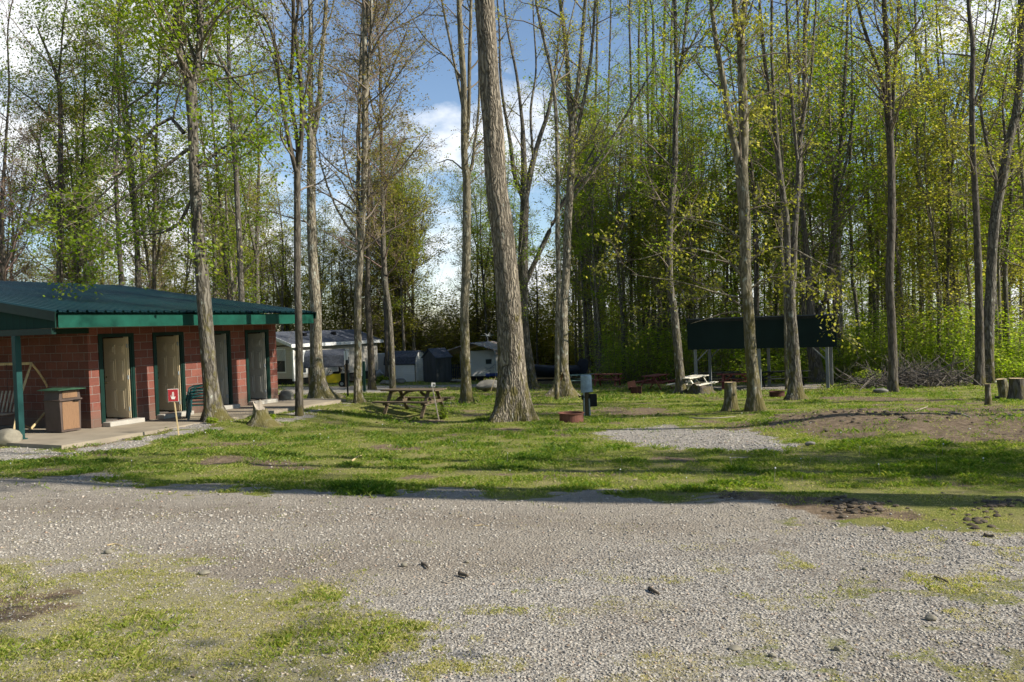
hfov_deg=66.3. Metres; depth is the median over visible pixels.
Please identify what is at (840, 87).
tree
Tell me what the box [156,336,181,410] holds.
door
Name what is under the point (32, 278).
undergrowth
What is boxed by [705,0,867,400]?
tree
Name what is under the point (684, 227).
woodland tree
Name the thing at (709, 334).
picnic pavilion
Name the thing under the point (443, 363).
door
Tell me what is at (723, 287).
woodland tree
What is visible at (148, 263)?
woodland tree
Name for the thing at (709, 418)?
stick
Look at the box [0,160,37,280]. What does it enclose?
woodland tree
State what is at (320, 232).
woodland tree
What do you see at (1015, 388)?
tree stump
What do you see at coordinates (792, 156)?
woodland tree
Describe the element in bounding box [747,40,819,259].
woodland tree
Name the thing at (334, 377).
golf cart
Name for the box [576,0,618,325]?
tree
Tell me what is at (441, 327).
woodland tree
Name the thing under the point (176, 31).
tree
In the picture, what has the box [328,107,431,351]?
woodland tree
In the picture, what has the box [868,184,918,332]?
woodland tree
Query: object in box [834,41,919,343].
woodland tree
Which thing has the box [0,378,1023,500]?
lawn
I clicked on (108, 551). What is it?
field stone
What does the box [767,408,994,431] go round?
mud clods
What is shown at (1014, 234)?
woodland tree
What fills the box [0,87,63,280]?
woodland tree
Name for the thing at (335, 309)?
woodland tree
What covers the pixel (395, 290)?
woodland tree
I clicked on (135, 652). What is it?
grass
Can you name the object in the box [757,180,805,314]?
woodland tree
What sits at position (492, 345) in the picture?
carport
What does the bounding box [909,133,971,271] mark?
woodland tree
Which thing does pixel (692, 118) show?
woodland tree
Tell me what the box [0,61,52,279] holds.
woodland tree
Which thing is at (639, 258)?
woodland tree
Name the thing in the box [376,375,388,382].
shrub
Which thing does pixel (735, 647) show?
field stone
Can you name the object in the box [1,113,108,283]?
woodland tree
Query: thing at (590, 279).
woodland tree
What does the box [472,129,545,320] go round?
woodland tree
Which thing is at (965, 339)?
undergrowth
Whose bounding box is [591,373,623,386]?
picnic table
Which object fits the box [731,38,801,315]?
woodland tree
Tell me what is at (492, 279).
woodland tree
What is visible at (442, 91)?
sky
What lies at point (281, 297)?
woodland tree
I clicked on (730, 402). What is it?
tree stump
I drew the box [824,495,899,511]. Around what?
mud clods
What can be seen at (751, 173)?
woodland tree
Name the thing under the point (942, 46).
tree
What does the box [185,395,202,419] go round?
garden chair
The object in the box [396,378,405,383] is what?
boulder
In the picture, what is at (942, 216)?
woodland tree
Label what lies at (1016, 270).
woodland tree
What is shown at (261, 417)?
tree stump
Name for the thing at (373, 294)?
woodland tree
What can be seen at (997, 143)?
woodland tree
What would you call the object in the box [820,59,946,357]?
woodland tree
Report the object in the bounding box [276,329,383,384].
mobile home
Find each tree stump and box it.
[246,400,286,427]
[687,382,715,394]
[719,382,739,411]
[984,384,991,405]
[996,378,1007,397]
[1007,378,1023,399]
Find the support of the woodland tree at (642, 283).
on the ground at (534, 510)
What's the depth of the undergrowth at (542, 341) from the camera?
83.43 m
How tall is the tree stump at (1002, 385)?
0.746 m
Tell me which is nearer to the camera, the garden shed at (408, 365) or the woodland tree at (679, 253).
the woodland tree at (679, 253)
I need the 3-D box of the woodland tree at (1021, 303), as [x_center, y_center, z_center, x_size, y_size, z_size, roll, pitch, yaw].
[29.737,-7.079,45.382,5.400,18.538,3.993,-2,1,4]
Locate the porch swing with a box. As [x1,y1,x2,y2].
[0,362,47,428]
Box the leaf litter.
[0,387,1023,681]
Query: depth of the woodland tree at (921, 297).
46.68 m
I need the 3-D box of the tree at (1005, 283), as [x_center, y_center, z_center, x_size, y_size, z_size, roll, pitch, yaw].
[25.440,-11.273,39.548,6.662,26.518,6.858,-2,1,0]
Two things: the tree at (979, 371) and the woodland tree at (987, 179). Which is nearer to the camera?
the tree at (979, 371)
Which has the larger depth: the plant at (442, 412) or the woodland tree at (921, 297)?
the woodland tree at (921, 297)
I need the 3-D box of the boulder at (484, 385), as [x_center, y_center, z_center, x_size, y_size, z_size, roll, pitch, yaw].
[-1.304,2.561,44.411,1.496,0.746,1.121,-2,1,0]
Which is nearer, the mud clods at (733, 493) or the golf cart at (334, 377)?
the mud clods at (733, 493)
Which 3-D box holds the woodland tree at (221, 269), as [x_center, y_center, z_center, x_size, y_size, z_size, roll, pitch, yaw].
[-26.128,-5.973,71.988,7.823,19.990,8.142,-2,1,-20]
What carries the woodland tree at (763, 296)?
on the ground at (534, 510)
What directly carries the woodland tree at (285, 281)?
on the ground at (534, 510)
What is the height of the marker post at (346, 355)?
2.497 m
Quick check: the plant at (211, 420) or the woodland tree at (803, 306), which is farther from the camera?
the woodland tree at (803, 306)
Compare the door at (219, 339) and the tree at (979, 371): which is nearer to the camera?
the door at (219, 339)
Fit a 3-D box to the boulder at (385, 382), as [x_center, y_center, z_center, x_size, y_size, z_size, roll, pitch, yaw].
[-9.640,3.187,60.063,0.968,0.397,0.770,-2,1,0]
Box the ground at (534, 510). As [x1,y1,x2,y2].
[0,332,1023,681]
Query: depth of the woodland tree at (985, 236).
51.13 m
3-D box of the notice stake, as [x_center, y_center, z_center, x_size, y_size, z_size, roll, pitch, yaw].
[-7.569,1.644,17.567,0.227,1.146,0.049,-2,1,-12]
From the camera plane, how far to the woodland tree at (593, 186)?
54.33 m
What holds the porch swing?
on the toilet block
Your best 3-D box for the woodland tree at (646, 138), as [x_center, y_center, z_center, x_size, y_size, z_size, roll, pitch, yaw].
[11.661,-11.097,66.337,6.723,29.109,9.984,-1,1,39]
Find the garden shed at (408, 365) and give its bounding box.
[383,350,424,381]
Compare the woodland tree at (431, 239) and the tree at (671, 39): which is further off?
the woodland tree at (431, 239)
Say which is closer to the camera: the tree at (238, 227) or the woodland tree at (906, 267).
the tree at (238, 227)
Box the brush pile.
[830,341,994,390]
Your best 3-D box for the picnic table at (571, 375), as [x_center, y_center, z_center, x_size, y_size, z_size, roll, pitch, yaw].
[3.995,2.478,48.697,2.317,0.781,1.638,-2,1,-3]
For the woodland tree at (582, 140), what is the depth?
72.36 m
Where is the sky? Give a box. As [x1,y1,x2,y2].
[0,0,1023,343]
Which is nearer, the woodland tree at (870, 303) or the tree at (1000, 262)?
the tree at (1000, 262)
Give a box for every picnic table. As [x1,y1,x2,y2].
[372,388,454,418]
[570,374,596,380]
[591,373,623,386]
[635,374,674,389]
[666,375,717,392]
[691,371,744,381]
[717,373,746,389]
[761,370,814,386]
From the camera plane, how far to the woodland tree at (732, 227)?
51.27 m
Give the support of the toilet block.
on the ground at (534, 510)
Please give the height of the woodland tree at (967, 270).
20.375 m
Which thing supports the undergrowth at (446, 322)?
on the ground at (534, 510)
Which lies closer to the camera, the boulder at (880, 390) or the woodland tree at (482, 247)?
the boulder at (880, 390)
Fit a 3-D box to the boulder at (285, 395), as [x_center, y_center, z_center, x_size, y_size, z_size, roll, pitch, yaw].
[-7.296,1.811,25.280,0.518,0.480,0.407,-2,1,0]
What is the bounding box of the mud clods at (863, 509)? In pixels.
[820,500,908,520]
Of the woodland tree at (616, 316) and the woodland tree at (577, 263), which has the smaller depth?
the woodland tree at (616, 316)
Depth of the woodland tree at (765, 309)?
53.87 m
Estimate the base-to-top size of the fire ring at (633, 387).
0.662 m
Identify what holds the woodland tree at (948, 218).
on the ground at (534, 510)
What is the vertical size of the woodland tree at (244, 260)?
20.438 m
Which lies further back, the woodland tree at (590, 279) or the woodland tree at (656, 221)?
the woodland tree at (590, 279)
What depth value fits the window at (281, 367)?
61.01 m
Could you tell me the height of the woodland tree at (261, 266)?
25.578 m
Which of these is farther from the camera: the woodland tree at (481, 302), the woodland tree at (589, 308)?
the woodland tree at (481, 302)
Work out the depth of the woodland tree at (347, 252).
89.35 m
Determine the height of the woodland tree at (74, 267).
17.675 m
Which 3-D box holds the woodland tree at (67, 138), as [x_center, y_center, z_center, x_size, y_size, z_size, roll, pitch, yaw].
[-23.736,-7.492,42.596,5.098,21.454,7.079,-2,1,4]
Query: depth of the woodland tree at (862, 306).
59.68 m
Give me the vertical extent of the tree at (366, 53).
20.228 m
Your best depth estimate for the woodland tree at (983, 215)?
60.64 m
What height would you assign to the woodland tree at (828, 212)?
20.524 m
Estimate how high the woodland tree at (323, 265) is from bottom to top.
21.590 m
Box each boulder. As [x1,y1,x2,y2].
[0,428,22,446]
[278,390,293,399]
[380,380,388,384]
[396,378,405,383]
[450,379,460,382]
[476,379,496,391]
[873,388,887,392]
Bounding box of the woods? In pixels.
[5,66,1023,368]
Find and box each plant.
[132,435,143,439]
[205,415,218,423]
[433,403,450,418]
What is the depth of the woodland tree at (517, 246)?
83.22 m
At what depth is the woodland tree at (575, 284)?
78.62 m
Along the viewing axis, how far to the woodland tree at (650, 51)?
57.31 m
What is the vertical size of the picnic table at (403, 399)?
0.806 m
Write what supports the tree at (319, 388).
on the ground at (534, 510)
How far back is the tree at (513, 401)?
20.57 m
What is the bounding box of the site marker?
[431,383,439,420]
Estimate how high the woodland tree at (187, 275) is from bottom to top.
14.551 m
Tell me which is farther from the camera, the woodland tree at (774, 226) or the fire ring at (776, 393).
the woodland tree at (774, 226)
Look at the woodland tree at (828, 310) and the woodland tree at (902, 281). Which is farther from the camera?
the woodland tree at (902, 281)
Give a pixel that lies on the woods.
(347, 274)
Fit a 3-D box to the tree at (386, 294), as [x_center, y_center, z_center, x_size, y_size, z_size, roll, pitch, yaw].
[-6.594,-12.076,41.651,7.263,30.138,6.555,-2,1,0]
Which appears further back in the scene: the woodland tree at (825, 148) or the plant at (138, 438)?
the woodland tree at (825, 148)
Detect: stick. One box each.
[457,571,468,576]
[648,586,659,594]
[682,416,735,418]
[948,412,970,417]
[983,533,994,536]
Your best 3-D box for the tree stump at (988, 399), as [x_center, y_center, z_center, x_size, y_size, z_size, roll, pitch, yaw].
[13.505,1.556,22.248,0.205,0.684,0.229,-2,1,0]
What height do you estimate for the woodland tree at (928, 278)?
18.629 m
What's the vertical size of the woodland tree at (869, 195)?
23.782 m
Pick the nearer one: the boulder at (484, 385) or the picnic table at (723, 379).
the picnic table at (723, 379)
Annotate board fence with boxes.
[451,364,460,378]
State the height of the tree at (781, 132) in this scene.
16.272 m
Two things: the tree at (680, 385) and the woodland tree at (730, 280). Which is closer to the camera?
the tree at (680, 385)
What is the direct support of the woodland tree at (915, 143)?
on the ground at (534, 510)
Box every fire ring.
[558,411,584,422]
[627,380,641,393]
[768,391,785,396]
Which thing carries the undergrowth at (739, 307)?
on the ground at (534, 510)
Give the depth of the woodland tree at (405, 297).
86.25 m
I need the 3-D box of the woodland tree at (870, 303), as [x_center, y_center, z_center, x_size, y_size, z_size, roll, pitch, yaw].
[24.724,-10.291,52.559,9.852,25.730,6.634,-2,1,-9]
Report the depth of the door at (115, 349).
20.05 m
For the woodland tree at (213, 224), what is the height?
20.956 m
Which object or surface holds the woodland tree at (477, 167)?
on the ground at (534, 510)
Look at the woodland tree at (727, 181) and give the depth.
50.69 m
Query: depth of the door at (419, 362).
70.33 m
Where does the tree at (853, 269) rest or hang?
on the ground at (534, 510)
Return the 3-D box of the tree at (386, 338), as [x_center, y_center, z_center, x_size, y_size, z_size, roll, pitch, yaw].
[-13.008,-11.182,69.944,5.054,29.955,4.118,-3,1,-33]
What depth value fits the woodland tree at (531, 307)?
86.23 m
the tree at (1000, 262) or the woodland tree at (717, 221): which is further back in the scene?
the woodland tree at (717, 221)
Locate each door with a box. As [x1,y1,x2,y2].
[103,338,131,417]
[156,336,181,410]
[214,335,228,403]
[248,333,265,398]
[417,359,422,379]
[439,359,448,380]
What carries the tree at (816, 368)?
on the ground at (534, 510)
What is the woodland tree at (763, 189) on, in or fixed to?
on the ground at (534, 510)
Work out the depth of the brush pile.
33.82 m
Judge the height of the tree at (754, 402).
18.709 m
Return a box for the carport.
[447,341,496,376]
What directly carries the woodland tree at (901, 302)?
on the ground at (534, 510)
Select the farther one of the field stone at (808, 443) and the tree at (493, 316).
the tree at (493, 316)
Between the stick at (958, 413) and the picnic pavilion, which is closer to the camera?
the stick at (958, 413)
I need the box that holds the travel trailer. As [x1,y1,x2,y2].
[460,350,497,380]
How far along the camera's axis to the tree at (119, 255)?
36.60 m
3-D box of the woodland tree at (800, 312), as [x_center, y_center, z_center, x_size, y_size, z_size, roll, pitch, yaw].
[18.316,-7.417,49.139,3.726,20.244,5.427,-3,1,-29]
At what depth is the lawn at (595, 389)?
35.88 m
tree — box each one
[0,0,101,280]
[0,0,155,282]
[0,0,324,422]
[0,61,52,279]
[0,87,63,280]
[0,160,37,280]
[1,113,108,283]
[2,0,136,283]
[4,185,42,279]
[8,62,107,283]
[8,164,126,283]
[9,126,113,280]
[12,11,135,283]
[30,13,119,262]
[46,0,217,285]
[50,129,132,284]
[54,0,186,287]
[57,0,226,289]
[66,57,205,290]
[81,155,115,283]
[109,157,183,291]
[130,0,334,301]
[136,10,293,299]
[157,117,218,296]
[160,52,257,297]
[165,0,370,415]
[177,152,268,298]
[180,171,269,302]
[186,48,275,301]
[202,0,305,303]
[202,196,265,313]
[204,180,254,291]
[230,132,286,300]
[241,0,358,398]
[242,210,284,313]
[246,145,307,345]
[247,0,466,403]
[262,220,304,331]
[280,212,333,328]
[286,188,343,323]
[292,178,342,308]
[317,0,416,389]
[319,227,365,329]
[324,0,453,393]
[327,201,364,320]
[328,50,397,379]
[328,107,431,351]
[334,222,402,336]
[339,230,382,335]
[340,115,444,350]
[346,127,458,349]
[347,137,430,350]
[358,0,519,403]
[371,247,387,351]
[376,179,428,340]
[418,226,577,376]
[432,299,450,347]
[438,180,489,297]
[441,137,494,340]
[445,233,480,356]
[446,147,520,377]
[449,0,661,388]
[459,124,520,316]
[469,264,495,340]
[470,146,541,297]
[472,0,594,399]
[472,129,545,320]
[475,0,539,422]
[484,236,516,308]
[510,201,538,299]
[512,41,624,377]
[516,208,552,376]
[517,258,539,336]
[519,0,667,396]
[533,87,645,372]
[537,68,626,377]
[538,75,614,329]
[538,98,610,282]
[546,89,619,376]
[552,90,648,378]
[559,111,624,381]
[561,83,654,382]
[561,199,597,350]
[574,204,618,362]
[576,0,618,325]
[581,81,662,382]
[583,0,631,346]
[584,0,883,411]
[584,110,661,348]
[591,72,663,372]
[593,0,752,393]
[599,0,665,374]
[601,0,663,369]
[603,31,689,353]
[603,155,660,367]
[611,0,703,361]
[611,154,654,379]
[612,151,668,367]
[617,0,673,365]
[620,0,689,369]
[626,162,682,373]
[631,133,680,379]
[633,78,734,357]
[634,0,683,309]
[636,74,695,373]
[638,102,720,346]
[644,0,704,355]
[649,53,725,303]
[651,117,690,327]
[655,98,742,381]
[656,114,705,358]
[671,137,721,366]
[684,136,738,317]
[685,0,796,315]
[685,144,753,371]
[690,9,761,375]
[702,119,768,376]
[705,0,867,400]
[708,128,753,316]
[710,177,761,316]
[721,79,826,362]
[721,98,767,283]
[722,22,826,388]
[729,34,810,363]
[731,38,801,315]
[732,46,779,357]
[733,29,821,238]
[747,9,851,376]
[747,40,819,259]
[750,0,921,382]
[751,97,812,315]
[755,0,825,267]
[757,60,845,311]
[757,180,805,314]
[759,166,782,349]
[765,0,878,351]
[769,71,832,349]
[783,0,885,376]
[783,35,879,362]
[795,183,847,321]
[798,0,951,392]
[806,50,856,313]
[806,63,848,357]
[807,0,891,378]
[810,192,861,318]
[811,92,856,294]
[814,7,950,349]
[817,0,869,271]
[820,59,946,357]
[821,19,941,340]
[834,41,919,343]
[841,170,880,332]
[847,73,902,274]
[848,46,912,335]
[855,163,914,320]
[856,24,938,352]
[856,67,926,344]
[860,98,948,365]
[863,95,906,343]
[865,0,960,347]
[867,31,953,339]
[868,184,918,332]
[870,4,968,341]
[877,110,955,343]
[880,0,1013,342]
[885,13,984,368]
[888,0,1015,335]
[899,100,943,291]
[902,120,928,317]
[904,0,1023,385]
[906,22,987,350]
[907,7,1022,352]
[908,43,992,352]
[908,99,963,330]
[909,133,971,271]
[933,0,1023,382]
[935,0,1023,376]
[944,24,1023,363]
[949,101,1002,332]
[952,163,982,332]
[954,87,1014,285]
[956,76,1023,333]
[959,78,1019,276]
[961,62,1023,360]
[963,0,1023,377]
[963,81,1022,278]
[968,82,1012,275]
[968,89,1023,332]
[971,22,1023,345]
[971,139,1013,303]
[972,75,1023,353]
[975,22,1023,331]
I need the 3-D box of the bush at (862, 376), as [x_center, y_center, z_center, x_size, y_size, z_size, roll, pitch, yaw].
[17.339,1.813,38.317,1.927,1.215,1.753,-1,1,33]
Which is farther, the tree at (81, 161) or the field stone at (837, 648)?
the tree at (81, 161)
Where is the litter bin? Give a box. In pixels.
[37,387,83,431]
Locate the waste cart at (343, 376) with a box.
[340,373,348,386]
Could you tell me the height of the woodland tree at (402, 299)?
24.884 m
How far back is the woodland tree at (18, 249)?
53.05 m
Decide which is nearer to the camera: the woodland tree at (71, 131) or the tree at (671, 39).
the woodland tree at (71, 131)
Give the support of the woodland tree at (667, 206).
on the ground at (534, 510)
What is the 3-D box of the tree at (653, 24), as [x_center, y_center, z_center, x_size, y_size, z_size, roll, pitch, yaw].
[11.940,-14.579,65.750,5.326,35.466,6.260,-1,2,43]
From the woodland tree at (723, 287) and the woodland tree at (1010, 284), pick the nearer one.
the woodland tree at (1010, 284)
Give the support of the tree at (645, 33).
on the ground at (534, 510)
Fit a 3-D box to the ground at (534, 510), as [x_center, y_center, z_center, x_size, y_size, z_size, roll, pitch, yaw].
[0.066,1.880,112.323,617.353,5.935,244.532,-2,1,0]
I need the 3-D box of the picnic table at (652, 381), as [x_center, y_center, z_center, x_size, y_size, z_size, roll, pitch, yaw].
[7.464,2.157,40.712,1.638,0.807,1.844,-1,1,37]
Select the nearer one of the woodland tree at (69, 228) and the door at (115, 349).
the door at (115, 349)
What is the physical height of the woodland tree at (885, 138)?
23.520 m
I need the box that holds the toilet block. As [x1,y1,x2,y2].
[0,280,345,448]
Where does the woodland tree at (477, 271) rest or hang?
on the ground at (534, 510)
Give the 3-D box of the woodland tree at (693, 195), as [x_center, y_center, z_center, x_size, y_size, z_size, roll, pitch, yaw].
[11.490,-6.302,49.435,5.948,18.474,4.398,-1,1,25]
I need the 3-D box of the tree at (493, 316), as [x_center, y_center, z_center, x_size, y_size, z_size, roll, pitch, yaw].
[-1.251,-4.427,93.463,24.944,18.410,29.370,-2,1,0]
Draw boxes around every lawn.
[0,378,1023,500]
[278,375,1022,404]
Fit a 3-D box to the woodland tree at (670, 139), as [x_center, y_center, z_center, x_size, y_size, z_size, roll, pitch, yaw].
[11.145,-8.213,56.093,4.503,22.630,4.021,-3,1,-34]
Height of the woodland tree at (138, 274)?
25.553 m
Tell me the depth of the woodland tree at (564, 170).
70.91 m
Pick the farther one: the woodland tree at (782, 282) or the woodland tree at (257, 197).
the woodland tree at (782, 282)
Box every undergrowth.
[6,235,133,284]
[8,197,469,352]
[81,266,294,362]
[126,272,633,377]
[350,292,481,373]
[530,259,1018,377]
[561,215,959,383]
[575,293,1023,383]
[823,339,1023,382]
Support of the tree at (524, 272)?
on the ground at (534, 510)
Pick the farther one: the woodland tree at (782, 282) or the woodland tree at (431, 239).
the woodland tree at (431, 239)
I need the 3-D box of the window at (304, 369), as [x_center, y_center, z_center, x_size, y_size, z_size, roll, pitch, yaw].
[-16.452,1.667,61.330,0.065,1.860,1.010,-1,1,27]
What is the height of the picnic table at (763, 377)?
0.806 m
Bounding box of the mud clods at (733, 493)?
[719,489,743,502]
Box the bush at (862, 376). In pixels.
[847,367,882,383]
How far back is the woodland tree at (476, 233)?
82.30 m
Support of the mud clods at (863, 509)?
on the ground at (534, 510)
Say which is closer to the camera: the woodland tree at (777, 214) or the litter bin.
the litter bin
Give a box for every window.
[276,349,285,372]
[303,350,306,373]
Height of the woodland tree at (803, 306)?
21.887 m
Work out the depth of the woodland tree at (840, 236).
43.24 m
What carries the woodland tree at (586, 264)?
on the ground at (534, 510)
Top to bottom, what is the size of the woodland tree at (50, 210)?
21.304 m
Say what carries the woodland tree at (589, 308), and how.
on the ground at (534, 510)
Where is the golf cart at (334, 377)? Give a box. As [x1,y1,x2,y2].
[326,367,349,386]
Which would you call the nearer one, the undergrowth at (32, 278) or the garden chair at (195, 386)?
the garden chair at (195, 386)
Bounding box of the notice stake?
[167,389,178,434]
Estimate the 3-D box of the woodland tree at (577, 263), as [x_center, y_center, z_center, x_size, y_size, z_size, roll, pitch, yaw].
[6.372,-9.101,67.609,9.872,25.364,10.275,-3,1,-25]
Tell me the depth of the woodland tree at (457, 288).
84.92 m
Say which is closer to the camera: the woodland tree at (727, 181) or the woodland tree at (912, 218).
the woodland tree at (912, 218)
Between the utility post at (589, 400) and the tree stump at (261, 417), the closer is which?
the tree stump at (261, 417)
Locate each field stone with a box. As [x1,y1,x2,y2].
[104,549,112,553]
[198,570,209,574]
[728,645,741,650]
[768,653,775,656]
[805,441,814,445]
[834,646,841,650]
[924,614,936,620]
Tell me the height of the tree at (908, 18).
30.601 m
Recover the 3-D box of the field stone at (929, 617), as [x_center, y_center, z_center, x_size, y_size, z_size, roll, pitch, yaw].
[2.584,1.707,4.840,0.072,0.042,0.054,-2,1,0]
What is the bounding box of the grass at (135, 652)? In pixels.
[0,449,1023,681]
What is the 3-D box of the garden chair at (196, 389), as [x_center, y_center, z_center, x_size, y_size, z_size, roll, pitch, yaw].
[-8.123,1.448,20.418,0.621,0.930,0.604,-3,1,-27]
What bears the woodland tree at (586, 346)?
on the ground at (534, 510)
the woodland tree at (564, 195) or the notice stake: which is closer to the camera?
the notice stake
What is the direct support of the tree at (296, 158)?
on the ground at (534, 510)
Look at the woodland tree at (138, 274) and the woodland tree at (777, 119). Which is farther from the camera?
the woodland tree at (777, 119)
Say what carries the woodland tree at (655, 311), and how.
on the ground at (534, 510)
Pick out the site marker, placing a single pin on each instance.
(432, 384)
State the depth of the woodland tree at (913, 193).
59.07 m
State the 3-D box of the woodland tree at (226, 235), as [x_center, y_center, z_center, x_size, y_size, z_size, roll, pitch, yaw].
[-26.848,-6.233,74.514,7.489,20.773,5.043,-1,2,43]
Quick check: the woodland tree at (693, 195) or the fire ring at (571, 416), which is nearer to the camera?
the fire ring at (571, 416)
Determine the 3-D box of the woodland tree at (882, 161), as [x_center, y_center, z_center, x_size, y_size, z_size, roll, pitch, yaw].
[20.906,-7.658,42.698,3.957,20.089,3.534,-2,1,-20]
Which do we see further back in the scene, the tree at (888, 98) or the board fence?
the board fence
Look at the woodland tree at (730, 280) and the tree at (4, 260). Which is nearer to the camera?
the tree at (4, 260)
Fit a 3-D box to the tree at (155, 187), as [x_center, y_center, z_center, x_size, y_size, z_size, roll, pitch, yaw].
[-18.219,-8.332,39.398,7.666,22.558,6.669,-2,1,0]
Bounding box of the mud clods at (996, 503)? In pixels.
[950,496,1023,514]
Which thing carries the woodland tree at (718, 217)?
on the ground at (534, 510)
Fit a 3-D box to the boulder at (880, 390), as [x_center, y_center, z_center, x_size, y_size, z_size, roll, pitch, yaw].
[14.153,1.916,30.109,0.544,0.231,0.341,-2,1,0]
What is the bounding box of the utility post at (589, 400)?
[578,375,596,415]
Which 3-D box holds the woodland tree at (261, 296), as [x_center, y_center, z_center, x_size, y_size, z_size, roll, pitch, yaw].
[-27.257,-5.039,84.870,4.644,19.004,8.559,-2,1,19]
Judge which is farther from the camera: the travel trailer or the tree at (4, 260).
the travel trailer
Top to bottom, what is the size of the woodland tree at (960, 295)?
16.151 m
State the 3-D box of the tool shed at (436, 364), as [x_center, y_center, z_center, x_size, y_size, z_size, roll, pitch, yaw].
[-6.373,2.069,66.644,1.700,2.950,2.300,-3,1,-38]
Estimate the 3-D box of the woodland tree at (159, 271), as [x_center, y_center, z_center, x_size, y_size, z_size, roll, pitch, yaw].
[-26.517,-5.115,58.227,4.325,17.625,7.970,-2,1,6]
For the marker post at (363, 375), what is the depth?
45.67 m
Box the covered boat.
[534,358,588,380]
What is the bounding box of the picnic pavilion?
[685,314,840,389]
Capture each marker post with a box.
[344,351,348,395]
[362,361,365,391]
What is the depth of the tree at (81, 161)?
39.18 m
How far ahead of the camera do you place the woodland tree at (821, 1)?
51.47 m
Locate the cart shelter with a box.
[304,349,348,386]
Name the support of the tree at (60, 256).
on the ground at (534, 510)
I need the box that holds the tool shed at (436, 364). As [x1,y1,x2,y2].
[421,348,452,382]
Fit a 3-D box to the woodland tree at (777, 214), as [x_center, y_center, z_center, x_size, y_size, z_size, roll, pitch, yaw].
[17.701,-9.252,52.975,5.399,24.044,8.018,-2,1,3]
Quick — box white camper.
[375,353,384,379]
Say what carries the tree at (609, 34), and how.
on the ground at (534, 510)
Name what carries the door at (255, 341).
in the toilet block
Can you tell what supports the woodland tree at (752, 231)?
on the ground at (534, 510)
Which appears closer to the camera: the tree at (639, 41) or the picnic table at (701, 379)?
the picnic table at (701, 379)
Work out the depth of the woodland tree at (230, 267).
38.81 m
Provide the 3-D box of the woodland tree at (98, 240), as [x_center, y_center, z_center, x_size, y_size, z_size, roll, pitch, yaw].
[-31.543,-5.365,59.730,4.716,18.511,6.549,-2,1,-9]
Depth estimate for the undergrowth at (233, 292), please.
38.56 m
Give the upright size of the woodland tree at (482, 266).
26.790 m
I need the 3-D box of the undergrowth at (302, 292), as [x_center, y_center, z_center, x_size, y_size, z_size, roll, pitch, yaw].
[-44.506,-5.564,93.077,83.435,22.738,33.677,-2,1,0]
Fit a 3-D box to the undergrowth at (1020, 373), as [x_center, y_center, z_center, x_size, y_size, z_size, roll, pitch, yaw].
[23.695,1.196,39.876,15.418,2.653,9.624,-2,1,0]
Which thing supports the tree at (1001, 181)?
on the ground at (534, 510)
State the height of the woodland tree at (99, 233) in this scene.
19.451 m
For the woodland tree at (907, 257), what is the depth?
63.43 m
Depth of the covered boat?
49.60 m
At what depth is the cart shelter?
54.47 m
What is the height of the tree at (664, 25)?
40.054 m
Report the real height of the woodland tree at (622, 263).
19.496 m
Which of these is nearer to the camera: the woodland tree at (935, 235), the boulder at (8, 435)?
the boulder at (8, 435)
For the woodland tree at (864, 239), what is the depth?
55.35 m
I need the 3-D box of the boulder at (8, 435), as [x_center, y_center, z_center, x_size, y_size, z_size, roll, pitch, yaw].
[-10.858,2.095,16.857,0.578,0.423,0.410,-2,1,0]
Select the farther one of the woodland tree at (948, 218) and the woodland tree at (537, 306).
the woodland tree at (537, 306)
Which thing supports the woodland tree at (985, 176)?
on the ground at (534, 510)
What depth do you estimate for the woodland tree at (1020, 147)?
37.99 m
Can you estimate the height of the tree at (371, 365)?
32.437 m
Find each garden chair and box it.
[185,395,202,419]
[186,390,202,418]
[187,387,202,415]
[188,384,202,412]
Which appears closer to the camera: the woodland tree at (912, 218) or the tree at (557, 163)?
the tree at (557, 163)
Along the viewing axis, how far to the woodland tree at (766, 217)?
66.01 m
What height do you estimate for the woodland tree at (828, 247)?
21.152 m
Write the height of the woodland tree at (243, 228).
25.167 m
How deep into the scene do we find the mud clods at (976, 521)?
7.53 m
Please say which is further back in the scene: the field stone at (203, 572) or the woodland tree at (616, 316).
the woodland tree at (616, 316)
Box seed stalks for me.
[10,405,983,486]
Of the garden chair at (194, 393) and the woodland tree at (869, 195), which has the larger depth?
the woodland tree at (869, 195)
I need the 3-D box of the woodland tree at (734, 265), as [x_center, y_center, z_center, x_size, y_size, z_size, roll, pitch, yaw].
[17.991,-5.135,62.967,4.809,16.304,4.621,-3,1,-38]
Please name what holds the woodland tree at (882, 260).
on the ground at (534, 510)
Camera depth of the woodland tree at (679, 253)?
53.31 m
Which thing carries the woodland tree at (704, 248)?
on the ground at (534, 510)
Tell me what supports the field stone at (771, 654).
on the ground at (534, 510)
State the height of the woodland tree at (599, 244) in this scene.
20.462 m
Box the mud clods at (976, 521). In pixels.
[933,509,1000,528]
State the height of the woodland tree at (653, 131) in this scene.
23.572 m
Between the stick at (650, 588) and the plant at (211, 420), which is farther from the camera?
the plant at (211, 420)
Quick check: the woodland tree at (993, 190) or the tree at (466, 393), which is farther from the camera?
the woodland tree at (993, 190)
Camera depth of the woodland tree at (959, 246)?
46.35 m

